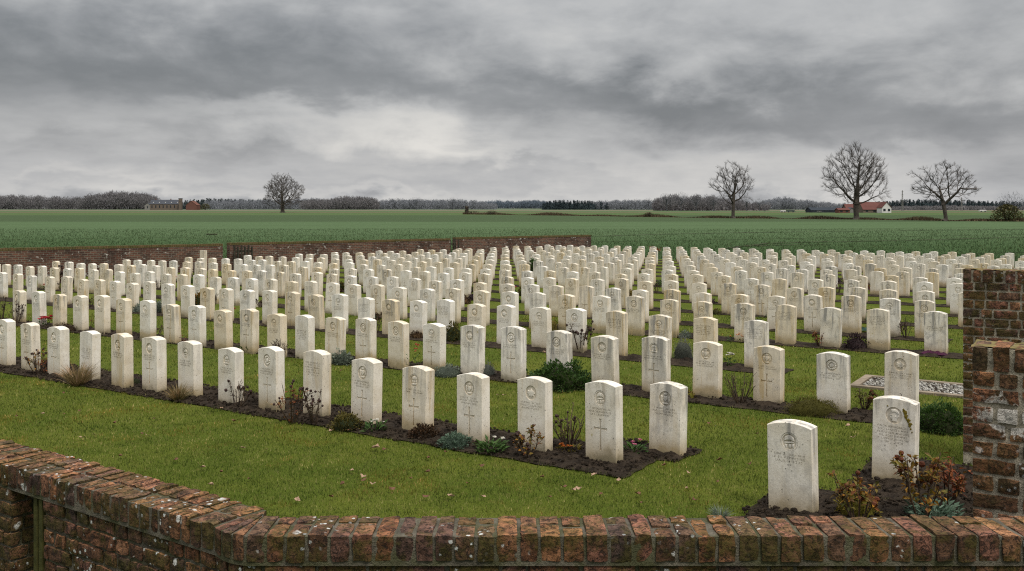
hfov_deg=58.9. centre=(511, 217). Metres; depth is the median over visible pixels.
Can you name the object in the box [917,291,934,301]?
headstone
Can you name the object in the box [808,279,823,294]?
headstone
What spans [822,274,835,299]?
headstone
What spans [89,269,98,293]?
headstone
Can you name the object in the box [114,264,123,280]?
headstone
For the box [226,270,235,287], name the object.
headstone
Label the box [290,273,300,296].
headstone
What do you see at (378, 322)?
bed plant
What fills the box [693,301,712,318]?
headstone
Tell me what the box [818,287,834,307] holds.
headstone
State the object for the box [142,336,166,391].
headstone
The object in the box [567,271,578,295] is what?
headstone
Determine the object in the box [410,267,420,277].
headstone
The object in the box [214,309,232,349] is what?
headstone
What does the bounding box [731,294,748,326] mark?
headstone
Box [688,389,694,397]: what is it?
moss tuft
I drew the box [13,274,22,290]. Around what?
headstone
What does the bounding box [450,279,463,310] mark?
headstone
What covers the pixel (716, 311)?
bed plant
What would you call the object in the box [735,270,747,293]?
headstone
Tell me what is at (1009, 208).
field bush
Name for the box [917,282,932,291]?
headstone
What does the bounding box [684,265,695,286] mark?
headstone
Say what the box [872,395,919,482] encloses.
headstone
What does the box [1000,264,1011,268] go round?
headstone
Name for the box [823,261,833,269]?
headstone
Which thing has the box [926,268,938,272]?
headstone
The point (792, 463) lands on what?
headstone
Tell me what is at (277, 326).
headstone
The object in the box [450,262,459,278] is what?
headstone
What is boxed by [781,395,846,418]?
moss mound
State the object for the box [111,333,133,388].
headstone
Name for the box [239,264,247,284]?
headstone
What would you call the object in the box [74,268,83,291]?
headstone
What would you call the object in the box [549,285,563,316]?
headstone
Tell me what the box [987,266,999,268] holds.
headstone
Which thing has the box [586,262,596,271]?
headstone
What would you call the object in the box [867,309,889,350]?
headstone
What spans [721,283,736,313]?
headstone
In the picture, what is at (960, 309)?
headstone
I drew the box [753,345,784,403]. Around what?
headstone
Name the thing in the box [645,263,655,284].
headstone
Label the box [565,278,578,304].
headstone
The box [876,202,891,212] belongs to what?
white house
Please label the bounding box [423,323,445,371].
headstone
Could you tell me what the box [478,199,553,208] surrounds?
wood
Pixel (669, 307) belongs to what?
headstone
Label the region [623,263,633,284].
headstone
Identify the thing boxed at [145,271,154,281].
headstone
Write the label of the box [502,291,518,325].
headstone
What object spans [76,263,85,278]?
headstone
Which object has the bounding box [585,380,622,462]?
headstone
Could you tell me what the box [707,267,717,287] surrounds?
headstone
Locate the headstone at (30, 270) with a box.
[26,266,34,286]
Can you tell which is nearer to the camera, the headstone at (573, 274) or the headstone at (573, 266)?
the headstone at (573, 274)
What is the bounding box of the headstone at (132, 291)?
[126,283,138,309]
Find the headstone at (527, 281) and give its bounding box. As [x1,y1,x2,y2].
[521,277,533,302]
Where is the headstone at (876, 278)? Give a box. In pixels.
[870,271,883,294]
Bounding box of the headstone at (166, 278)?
[161,274,171,298]
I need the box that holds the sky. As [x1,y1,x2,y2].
[0,0,1023,207]
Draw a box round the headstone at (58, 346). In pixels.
[47,326,69,374]
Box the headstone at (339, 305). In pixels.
[332,294,347,331]
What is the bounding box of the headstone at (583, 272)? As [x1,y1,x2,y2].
[578,267,589,286]
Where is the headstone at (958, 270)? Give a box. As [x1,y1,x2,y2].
[954,268,963,273]
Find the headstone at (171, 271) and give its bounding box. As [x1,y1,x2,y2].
[166,267,175,288]
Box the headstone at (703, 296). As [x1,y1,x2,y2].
[694,292,711,302]
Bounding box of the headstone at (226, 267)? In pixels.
[222,264,231,283]
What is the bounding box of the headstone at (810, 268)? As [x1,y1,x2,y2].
[803,264,814,279]
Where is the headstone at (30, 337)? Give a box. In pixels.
[20,322,40,370]
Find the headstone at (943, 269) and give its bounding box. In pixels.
[936,264,948,286]
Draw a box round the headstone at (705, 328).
[693,317,717,342]
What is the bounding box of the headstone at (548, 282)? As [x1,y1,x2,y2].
[543,277,555,304]
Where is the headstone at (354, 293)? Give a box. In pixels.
[347,284,360,315]
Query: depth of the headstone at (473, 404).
10.24 m
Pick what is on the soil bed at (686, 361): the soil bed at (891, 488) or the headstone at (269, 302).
the headstone at (269, 302)
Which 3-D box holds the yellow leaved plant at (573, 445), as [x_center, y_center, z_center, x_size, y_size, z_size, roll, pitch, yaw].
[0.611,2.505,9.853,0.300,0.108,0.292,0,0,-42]
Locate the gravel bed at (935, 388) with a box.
[851,374,962,397]
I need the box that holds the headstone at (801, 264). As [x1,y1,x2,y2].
[800,262,810,268]
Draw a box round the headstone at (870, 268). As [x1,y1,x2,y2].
[865,263,876,282]
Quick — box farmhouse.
[150,199,178,209]
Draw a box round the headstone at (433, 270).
[426,267,436,280]
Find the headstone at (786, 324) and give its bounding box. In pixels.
[775,304,796,343]
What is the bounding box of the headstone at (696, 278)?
[689,274,703,301]
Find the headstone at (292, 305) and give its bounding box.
[285,292,299,325]
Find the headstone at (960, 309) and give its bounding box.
[958,292,962,326]
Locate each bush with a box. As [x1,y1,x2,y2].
[0,296,9,318]
[7,300,25,322]
[23,347,47,374]
[38,355,47,372]
[49,265,62,280]
[156,325,163,335]
[200,203,208,209]
[224,379,252,406]
[270,339,287,352]
[273,379,311,423]
[302,387,323,424]
[339,281,344,289]
[512,424,543,457]
[526,358,591,392]
[553,402,583,444]
[566,320,594,349]
[724,371,756,402]
[812,330,823,345]
[826,469,880,517]
[854,388,878,409]
[889,450,947,516]
[936,456,972,503]
[990,203,1023,220]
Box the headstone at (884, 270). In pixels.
[874,268,886,275]
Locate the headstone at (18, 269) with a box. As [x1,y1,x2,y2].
[13,265,22,273]
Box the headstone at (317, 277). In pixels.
[311,272,322,294]
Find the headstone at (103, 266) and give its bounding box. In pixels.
[100,263,108,278]
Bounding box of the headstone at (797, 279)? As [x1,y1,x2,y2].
[791,272,803,288]
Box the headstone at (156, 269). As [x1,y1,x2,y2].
[151,265,159,287]
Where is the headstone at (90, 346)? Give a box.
[80,330,100,380]
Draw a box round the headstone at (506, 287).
[500,284,514,304]
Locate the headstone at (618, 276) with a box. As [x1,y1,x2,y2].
[615,274,627,278]
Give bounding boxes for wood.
[0,194,82,208]
[73,189,159,208]
[183,198,265,208]
[203,197,316,208]
[298,195,380,209]
[369,197,497,208]
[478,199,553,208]
[542,200,607,209]
[594,199,652,209]
[652,194,720,210]
[716,197,770,210]
[761,197,832,209]
[821,202,852,207]
[879,199,1023,207]
[891,205,1023,209]
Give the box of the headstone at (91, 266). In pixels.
[88,263,96,279]
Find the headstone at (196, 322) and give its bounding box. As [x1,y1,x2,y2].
[188,305,205,347]
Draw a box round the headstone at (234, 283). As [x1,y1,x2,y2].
[228,277,239,305]
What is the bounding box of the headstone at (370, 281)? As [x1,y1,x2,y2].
[366,277,378,297]
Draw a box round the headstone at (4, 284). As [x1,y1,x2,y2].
[0,272,7,297]
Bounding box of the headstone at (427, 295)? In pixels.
[420,288,434,320]
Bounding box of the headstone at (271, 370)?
[258,346,284,411]
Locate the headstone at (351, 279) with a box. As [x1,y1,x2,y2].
[344,275,356,294]
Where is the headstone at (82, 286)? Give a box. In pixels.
[77,279,88,296]
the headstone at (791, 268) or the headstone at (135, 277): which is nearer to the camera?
the headstone at (135, 277)
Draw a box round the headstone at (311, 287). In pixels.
[304,281,317,311]
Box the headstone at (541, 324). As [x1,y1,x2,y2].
[531,307,551,347]
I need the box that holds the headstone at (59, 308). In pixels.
[53,294,66,325]
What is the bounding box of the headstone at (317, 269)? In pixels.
[312,267,322,272]
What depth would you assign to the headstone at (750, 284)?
26.22 m
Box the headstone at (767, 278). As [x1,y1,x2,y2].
[761,272,773,295]
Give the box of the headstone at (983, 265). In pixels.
[978,263,988,268]
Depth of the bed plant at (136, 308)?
24.24 m
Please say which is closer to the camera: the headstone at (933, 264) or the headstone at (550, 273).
the headstone at (550, 273)
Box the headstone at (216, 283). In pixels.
[210,277,221,303]
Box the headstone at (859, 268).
[850,266,861,275]
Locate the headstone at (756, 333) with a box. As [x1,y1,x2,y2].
[744,320,768,367]
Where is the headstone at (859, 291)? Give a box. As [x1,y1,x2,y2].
[849,287,865,320]
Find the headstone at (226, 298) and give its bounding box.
[219,288,233,320]
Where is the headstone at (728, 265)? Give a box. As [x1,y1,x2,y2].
[725,262,735,276]
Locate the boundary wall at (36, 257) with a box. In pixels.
[0,243,222,279]
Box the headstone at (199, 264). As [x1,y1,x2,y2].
[194,261,203,274]
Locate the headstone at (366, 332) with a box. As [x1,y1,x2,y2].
[355,317,376,358]
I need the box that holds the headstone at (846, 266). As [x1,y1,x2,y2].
[843,263,853,281]
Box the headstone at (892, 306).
[880,298,900,336]
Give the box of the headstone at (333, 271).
[329,269,338,283]
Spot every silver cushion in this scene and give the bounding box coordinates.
[156,299,161,311]
[330,347,354,365]
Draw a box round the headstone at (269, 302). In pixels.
[262,290,276,324]
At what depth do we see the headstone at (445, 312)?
18.82 m
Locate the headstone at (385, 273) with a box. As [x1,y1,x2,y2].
[381,269,392,293]
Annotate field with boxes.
[0,208,1023,262]
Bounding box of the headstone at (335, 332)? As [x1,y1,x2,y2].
[325,317,345,360]
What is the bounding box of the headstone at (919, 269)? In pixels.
[913,263,925,277]
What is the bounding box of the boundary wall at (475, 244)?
[452,235,590,259]
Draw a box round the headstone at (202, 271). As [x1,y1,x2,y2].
[196,268,206,287]
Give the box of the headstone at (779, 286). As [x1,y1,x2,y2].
[772,278,786,303]
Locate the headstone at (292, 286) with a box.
[285,281,298,292]
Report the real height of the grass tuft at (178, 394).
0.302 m
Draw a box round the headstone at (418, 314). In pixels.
[409,300,427,335]
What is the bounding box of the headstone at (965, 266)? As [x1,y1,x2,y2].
[961,265,972,268]
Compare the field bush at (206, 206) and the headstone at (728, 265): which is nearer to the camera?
the headstone at (728, 265)
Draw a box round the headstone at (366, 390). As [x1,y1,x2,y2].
[351,357,382,424]
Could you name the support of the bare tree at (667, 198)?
on the field
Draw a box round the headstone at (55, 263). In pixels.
[52,261,59,270]
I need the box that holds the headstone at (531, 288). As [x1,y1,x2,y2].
[525,284,539,314]
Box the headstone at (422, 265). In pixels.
[417,261,426,270]
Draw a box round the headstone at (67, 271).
[63,268,71,276]
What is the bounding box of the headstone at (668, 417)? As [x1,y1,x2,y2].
[649,381,687,455]
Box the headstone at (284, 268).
[279,265,288,287]
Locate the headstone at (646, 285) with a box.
[638,281,652,310]
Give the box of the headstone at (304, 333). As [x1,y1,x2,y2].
[295,315,314,358]
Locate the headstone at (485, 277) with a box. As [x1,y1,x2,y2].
[478,273,490,299]
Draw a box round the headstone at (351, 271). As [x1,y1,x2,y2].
[346,268,356,276]
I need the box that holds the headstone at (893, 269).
[888,265,899,275]
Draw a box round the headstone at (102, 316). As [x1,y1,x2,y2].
[95,295,110,334]
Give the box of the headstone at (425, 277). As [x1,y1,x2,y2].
[419,271,430,288]
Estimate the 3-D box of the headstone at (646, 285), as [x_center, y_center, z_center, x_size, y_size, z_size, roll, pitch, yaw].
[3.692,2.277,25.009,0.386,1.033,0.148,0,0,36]
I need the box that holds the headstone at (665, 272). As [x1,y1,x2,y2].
[662,270,673,293]
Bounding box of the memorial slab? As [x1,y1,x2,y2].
[200,250,206,268]
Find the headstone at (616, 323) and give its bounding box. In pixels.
[606,310,627,355]
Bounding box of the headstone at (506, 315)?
[497,305,515,343]
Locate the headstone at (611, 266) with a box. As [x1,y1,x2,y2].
[604,263,614,284]
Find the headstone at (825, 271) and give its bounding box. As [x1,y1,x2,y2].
[820,269,832,279]
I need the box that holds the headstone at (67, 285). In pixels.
[61,276,72,303]
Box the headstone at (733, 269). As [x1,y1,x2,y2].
[731,267,742,283]
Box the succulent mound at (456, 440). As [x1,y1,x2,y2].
[437,430,472,449]
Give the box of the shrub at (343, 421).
[326,410,364,432]
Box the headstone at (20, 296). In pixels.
[13,290,26,321]
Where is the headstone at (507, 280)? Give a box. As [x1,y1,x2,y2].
[501,277,513,284]
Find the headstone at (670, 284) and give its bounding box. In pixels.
[664,280,678,289]
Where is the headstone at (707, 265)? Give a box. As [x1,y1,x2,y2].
[703,263,714,281]
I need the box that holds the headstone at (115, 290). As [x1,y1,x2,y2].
[110,281,120,308]
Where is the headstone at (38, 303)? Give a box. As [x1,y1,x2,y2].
[32,291,46,324]
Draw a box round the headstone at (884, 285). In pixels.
[880,281,896,290]
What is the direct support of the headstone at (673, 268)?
on the soil bed at (944, 298)
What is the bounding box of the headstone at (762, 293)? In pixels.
[754,285,770,315]
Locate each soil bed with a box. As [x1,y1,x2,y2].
[0,297,793,372]
[0,356,657,477]
[1,317,872,422]
[8,285,962,358]
[73,283,951,341]
[113,278,962,328]
[191,275,957,316]
[310,275,949,306]
[326,271,945,299]
[328,267,945,292]
[484,262,862,275]
[495,266,842,278]
[495,270,945,287]
[497,260,862,271]
[623,437,701,461]
[742,487,972,517]
[842,457,972,513]
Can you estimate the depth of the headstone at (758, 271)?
31.42 m
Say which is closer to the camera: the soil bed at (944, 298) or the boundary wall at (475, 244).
the soil bed at (944, 298)
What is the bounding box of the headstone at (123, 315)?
[116,298,131,334]
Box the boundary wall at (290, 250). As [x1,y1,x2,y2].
[227,238,449,269]
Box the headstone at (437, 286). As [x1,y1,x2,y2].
[429,281,442,308]
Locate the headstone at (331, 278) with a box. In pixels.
[326,274,338,283]
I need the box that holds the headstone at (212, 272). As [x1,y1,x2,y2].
[208,269,217,286]
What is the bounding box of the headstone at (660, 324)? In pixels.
[649,314,671,357]
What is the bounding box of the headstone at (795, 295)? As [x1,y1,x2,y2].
[787,287,803,317]
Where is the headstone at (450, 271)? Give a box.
[443,268,453,279]
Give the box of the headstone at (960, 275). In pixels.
[954,273,962,283]
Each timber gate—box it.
[233,245,252,269]
[450,239,458,252]
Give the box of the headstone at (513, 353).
[501,326,526,382]
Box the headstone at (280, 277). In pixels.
[274,272,285,296]
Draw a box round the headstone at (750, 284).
[744,278,758,304]
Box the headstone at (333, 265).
[329,263,337,268]
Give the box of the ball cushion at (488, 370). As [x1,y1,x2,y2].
[483,360,495,375]
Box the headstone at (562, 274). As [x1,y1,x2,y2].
[558,267,568,288]
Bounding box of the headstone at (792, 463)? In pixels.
[767,419,818,511]
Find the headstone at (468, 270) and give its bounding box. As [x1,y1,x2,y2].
[461,268,471,286]
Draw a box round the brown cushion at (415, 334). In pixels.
[409,330,422,337]
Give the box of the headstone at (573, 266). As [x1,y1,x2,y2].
[569,263,578,271]
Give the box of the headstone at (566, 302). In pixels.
[558,294,575,330]
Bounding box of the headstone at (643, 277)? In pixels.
[637,273,650,289]
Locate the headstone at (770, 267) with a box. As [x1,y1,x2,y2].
[765,264,775,278]
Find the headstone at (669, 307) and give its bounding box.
[660,299,678,337]
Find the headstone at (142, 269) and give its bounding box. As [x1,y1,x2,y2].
[138,264,146,286]
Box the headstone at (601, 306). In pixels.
[592,295,610,333]
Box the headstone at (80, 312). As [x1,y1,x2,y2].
[73,295,88,330]
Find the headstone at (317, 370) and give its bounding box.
[303,350,330,416]
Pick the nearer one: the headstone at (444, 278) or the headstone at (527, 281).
the headstone at (527, 281)
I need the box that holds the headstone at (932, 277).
[925,272,938,297]
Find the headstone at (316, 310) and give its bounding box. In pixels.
[308,294,324,328]
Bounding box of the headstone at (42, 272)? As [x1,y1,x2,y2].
[38,266,46,287]
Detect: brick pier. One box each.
[963,267,1023,464]
[971,339,1023,517]
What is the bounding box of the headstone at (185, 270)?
[180,267,190,284]
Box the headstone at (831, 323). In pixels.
[820,307,842,347]
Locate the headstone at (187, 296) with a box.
[181,285,194,316]
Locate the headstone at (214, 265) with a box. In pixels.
[209,262,217,269]
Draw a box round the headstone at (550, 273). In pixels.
[544,270,555,277]
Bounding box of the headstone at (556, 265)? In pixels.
[553,262,561,281]
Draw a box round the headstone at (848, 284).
[844,280,859,295]
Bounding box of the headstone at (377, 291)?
[370,284,384,317]
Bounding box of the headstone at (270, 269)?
[266,265,274,278]
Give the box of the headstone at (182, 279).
[177,274,187,300]
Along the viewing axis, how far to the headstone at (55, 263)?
35.75 m
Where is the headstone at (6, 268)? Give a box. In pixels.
[2,264,10,284]
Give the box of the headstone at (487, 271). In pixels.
[480,269,491,291]
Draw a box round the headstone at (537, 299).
[529,292,545,328]
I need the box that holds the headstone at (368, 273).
[363,269,373,292]
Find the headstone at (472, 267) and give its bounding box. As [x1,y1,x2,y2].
[466,264,475,284]
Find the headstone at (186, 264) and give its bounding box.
[183,262,190,267]
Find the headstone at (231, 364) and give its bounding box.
[218,347,243,402]
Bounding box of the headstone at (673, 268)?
[665,266,675,273]
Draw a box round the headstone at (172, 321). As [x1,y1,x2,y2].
[163,304,180,343]
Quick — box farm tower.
[178,198,182,209]
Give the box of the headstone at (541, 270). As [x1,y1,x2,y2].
[537,266,547,287]
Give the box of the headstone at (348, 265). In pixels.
[345,262,354,275]
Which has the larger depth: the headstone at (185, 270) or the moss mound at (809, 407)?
the headstone at (185, 270)
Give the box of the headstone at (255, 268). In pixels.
[251,265,260,277]
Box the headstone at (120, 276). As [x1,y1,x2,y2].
[115,271,125,295]
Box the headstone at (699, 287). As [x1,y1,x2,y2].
[692,283,706,310]
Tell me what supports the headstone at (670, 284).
on the soil bed at (691, 311)
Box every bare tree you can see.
[262,172,305,212]
[411,198,419,209]
[659,194,674,210]
[673,193,690,205]
[689,195,702,207]
[708,197,721,210]
[709,161,755,217]
[739,196,754,210]
[754,198,765,210]
[820,140,892,219]
[907,160,981,220]
[1000,190,1023,214]
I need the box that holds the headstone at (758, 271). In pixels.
[754,267,765,284]
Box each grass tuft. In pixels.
[50,358,100,386]
[157,382,201,400]
[707,503,731,517]
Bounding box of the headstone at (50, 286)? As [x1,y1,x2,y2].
[45,276,54,301]
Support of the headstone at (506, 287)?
on the soil bed at (724, 325)
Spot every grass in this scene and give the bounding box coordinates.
[463,212,1023,221]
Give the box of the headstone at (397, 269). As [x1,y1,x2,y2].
[393,264,402,286]
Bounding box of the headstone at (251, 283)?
[246,278,257,306]
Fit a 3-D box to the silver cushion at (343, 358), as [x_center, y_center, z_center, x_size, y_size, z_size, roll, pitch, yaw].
[-2.964,2.491,15.843,0.495,0.449,0.534,0,0,6]
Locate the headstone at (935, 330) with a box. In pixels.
[924,311,947,353]
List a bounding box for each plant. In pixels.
[37,315,52,325]
[53,322,76,330]
[132,303,139,311]
[134,375,141,383]
[361,418,387,431]
[373,316,381,332]
[406,343,420,365]
[464,294,471,303]
[474,434,509,452]
[551,316,557,330]
[556,443,581,451]
[623,438,647,452]
[653,282,661,292]
[678,330,691,338]
[713,308,721,314]
[723,352,737,365]
[834,488,881,516]
[836,282,842,292]
[842,331,870,349]
[896,320,913,337]
[902,495,965,517]
[921,350,947,354]
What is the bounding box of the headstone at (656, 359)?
[642,336,670,391]
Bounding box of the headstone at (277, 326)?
[267,313,286,357]
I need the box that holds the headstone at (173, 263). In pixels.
[169,260,177,278]
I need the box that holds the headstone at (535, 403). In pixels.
[517,376,552,451]
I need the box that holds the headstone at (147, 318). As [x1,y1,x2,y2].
[140,300,155,340]
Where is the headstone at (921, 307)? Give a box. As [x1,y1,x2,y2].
[914,300,935,337]
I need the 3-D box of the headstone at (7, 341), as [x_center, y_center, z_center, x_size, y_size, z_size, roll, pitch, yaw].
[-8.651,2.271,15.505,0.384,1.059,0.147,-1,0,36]
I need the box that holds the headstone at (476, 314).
[467,304,485,341]
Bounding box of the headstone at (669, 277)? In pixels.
[665,274,677,281]
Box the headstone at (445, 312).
[437,299,454,332]
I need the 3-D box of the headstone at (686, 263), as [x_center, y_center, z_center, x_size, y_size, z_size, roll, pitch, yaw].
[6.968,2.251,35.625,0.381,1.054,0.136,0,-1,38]
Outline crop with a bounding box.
[0,228,1023,267]
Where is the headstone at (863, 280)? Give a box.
[853,276,867,301]
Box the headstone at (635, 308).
[626,296,644,335]
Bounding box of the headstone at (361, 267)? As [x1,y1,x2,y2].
[358,264,367,284]
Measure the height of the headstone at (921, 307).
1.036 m
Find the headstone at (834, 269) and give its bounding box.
[826,266,837,286]
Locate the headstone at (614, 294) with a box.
[605,288,621,310]
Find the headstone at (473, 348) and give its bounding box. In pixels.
[461,324,484,373]
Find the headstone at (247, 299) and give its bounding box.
[240,290,255,309]
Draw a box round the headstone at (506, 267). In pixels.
[501,264,511,276]
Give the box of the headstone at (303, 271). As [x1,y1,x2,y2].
[298,267,307,288]
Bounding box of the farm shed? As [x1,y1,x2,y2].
[145,203,149,209]
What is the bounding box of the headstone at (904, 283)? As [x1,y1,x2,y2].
[896,272,909,295]
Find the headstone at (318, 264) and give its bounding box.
[314,262,322,267]
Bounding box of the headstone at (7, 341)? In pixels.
[0,319,15,364]
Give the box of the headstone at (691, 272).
[687,270,699,293]
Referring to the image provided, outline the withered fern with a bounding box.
[407,423,440,439]
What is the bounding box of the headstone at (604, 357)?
[591,335,619,383]
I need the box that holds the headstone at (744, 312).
[734,303,754,342]
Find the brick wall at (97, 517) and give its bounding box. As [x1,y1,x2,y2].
[0,439,1023,570]
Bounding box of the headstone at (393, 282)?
[387,276,398,298]
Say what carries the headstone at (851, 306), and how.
on the soil bed at (724, 325)
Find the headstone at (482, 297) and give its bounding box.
[474,290,489,325]
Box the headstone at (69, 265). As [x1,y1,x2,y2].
[65,262,73,278]
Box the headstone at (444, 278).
[438,273,449,298]
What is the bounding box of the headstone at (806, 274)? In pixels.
[796,269,808,291]
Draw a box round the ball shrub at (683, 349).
[672,332,692,358]
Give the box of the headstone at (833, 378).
[817,352,850,412]
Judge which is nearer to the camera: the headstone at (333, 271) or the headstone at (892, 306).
the headstone at (892, 306)
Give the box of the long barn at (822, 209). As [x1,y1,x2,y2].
[805,207,838,212]
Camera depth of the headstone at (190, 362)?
12.81 m
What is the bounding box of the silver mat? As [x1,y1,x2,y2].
[435,363,460,377]
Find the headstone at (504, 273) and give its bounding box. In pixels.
[499,270,510,292]
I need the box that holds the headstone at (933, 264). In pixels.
[929,261,939,268]
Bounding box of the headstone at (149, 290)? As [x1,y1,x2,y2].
[143,281,155,301]
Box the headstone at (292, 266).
[287,261,295,279]
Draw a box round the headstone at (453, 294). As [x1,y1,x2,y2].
[445,288,460,322]
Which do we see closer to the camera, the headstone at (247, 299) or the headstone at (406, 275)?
the headstone at (247, 299)
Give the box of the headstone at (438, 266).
[433,262,442,280]
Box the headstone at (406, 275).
[400,270,411,294]
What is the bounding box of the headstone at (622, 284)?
[615,278,628,307]
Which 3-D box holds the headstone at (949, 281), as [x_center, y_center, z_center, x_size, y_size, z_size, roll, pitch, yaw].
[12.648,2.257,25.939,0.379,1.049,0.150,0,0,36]
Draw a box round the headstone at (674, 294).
[664,289,680,322]
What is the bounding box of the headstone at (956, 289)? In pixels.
[950,283,962,313]
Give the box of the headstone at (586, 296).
[578,286,594,316]
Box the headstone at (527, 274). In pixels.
[522,271,532,277]
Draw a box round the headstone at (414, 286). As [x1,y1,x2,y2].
[407,278,421,305]
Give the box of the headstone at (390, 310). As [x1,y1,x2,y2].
[382,299,399,333]
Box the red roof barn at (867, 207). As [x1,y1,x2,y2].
[859,202,880,212]
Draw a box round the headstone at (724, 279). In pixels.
[718,275,731,303]
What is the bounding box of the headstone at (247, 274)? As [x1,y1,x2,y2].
[242,270,252,289]
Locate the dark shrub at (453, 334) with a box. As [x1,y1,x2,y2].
[446,320,460,341]
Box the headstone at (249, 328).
[240,308,258,353]
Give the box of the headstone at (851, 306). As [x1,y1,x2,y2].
[841,295,861,333]
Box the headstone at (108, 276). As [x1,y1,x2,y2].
[102,269,112,294]
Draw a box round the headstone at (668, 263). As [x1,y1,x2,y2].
[663,261,673,269]
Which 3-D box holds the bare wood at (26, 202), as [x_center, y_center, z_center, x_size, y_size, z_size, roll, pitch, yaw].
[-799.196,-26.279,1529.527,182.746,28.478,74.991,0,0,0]
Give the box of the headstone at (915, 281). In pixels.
[912,277,927,303]
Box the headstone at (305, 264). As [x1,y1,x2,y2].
[301,261,309,280]
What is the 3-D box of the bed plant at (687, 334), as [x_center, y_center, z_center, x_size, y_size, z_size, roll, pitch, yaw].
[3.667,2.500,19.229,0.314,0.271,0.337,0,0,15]
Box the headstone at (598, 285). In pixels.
[591,279,604,295]
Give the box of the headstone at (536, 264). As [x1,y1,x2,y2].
[533,261,542,280]
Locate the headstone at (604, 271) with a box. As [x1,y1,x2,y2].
[597,267,608,288]
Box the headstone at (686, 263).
[684,261,694,265]
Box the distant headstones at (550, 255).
[123,245,1023,280]
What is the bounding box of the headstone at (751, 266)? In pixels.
[746,262,757,278]
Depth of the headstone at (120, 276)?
29.45 m
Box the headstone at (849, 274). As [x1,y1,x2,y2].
[844,269,857,280]
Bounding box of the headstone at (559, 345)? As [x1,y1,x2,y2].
[546,330,572,369]
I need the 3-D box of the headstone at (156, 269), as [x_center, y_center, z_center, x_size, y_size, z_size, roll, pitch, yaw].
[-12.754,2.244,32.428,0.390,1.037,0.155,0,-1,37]
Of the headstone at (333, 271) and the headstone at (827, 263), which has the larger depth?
the headstone at (827, 263)
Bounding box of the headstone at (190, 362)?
[178,340,202,395]
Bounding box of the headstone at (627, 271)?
[621,268,631,289]
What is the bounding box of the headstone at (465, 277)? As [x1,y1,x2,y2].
[459,272,470,297]
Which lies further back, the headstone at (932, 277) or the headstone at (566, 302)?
the headstone at (932, 277)
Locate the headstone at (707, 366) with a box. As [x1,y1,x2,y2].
[693,341,722,397]
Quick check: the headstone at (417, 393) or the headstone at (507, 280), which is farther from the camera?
the headstone at (507, 280)
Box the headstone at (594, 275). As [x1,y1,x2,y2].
[589,272,600,285]
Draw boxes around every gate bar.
[34,498,38,570]
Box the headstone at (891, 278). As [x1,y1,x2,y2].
[884,275,898,298]
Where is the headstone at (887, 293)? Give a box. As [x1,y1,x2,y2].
[879,289,897,303]
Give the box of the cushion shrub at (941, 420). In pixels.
[919,397,962,435]
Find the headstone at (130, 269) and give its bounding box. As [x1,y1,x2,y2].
[126,265,135,283]
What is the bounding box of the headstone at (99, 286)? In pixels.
[94,279,105,305]
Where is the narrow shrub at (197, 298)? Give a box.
[195,290,199,304]
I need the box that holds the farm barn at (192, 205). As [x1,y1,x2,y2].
[186,201,199,209]
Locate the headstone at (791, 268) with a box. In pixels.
[784,265,794,284]
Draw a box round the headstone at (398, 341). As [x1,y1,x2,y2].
[388,321,408,369]
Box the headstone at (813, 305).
[803,294,822,331]
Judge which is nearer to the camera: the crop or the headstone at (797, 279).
the headstone at (797, 279)
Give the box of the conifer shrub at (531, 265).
[529,258,536,271]
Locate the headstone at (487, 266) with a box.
[483,264,492,285]
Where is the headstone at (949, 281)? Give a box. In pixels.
[946,278,961,305]
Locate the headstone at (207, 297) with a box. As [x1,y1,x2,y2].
[200,287,214,319]
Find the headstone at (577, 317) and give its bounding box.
[566,308,586,352]
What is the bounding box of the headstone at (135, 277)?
[130,273,140,295]
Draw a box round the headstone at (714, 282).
[711,272,722,294]
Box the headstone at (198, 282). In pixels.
[193,274,204,293]
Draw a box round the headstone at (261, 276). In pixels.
[256,270,266,295]
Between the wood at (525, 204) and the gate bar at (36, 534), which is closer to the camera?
the gate bar at (36, 534)
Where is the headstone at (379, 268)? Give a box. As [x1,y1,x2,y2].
[376,265,385,283]
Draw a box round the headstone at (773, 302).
[767,296,785,328]
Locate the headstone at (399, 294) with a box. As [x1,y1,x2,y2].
[392,287,406,319]
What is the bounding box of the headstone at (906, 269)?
[899,267,911,289]
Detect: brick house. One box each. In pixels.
[835,208,849,212]
[842,204,852,207]
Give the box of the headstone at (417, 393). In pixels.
[402,365,434,429]
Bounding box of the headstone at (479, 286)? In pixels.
[473,282,486,303]
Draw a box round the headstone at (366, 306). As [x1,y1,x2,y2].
[358,297,374,318]
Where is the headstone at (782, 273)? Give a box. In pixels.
[776,268,787,288]
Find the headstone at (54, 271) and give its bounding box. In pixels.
[50,267,59,289]
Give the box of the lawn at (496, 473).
[0,259,972,517]
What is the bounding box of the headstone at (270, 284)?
[264,279,277,307]
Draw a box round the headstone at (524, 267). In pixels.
[519,264,529,285]
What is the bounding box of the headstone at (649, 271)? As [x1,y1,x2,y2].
[641,269,652,281]
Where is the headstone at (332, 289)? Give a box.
[325,283,339,313]
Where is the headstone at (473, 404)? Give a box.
[457,372,489,442]
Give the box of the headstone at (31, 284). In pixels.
[27,276,36,299]
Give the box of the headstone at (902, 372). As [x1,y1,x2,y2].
[884,350,918,401]
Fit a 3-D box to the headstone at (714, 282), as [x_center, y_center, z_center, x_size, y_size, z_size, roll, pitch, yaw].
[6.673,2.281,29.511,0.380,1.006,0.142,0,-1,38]
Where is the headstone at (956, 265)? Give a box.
[952,263,962,277]
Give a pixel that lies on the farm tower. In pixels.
(180, 203)
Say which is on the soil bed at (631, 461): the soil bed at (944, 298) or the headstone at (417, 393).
the headstone at (417, 393)
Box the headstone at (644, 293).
[632,290,648,321]
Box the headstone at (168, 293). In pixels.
[161,283,174,313]

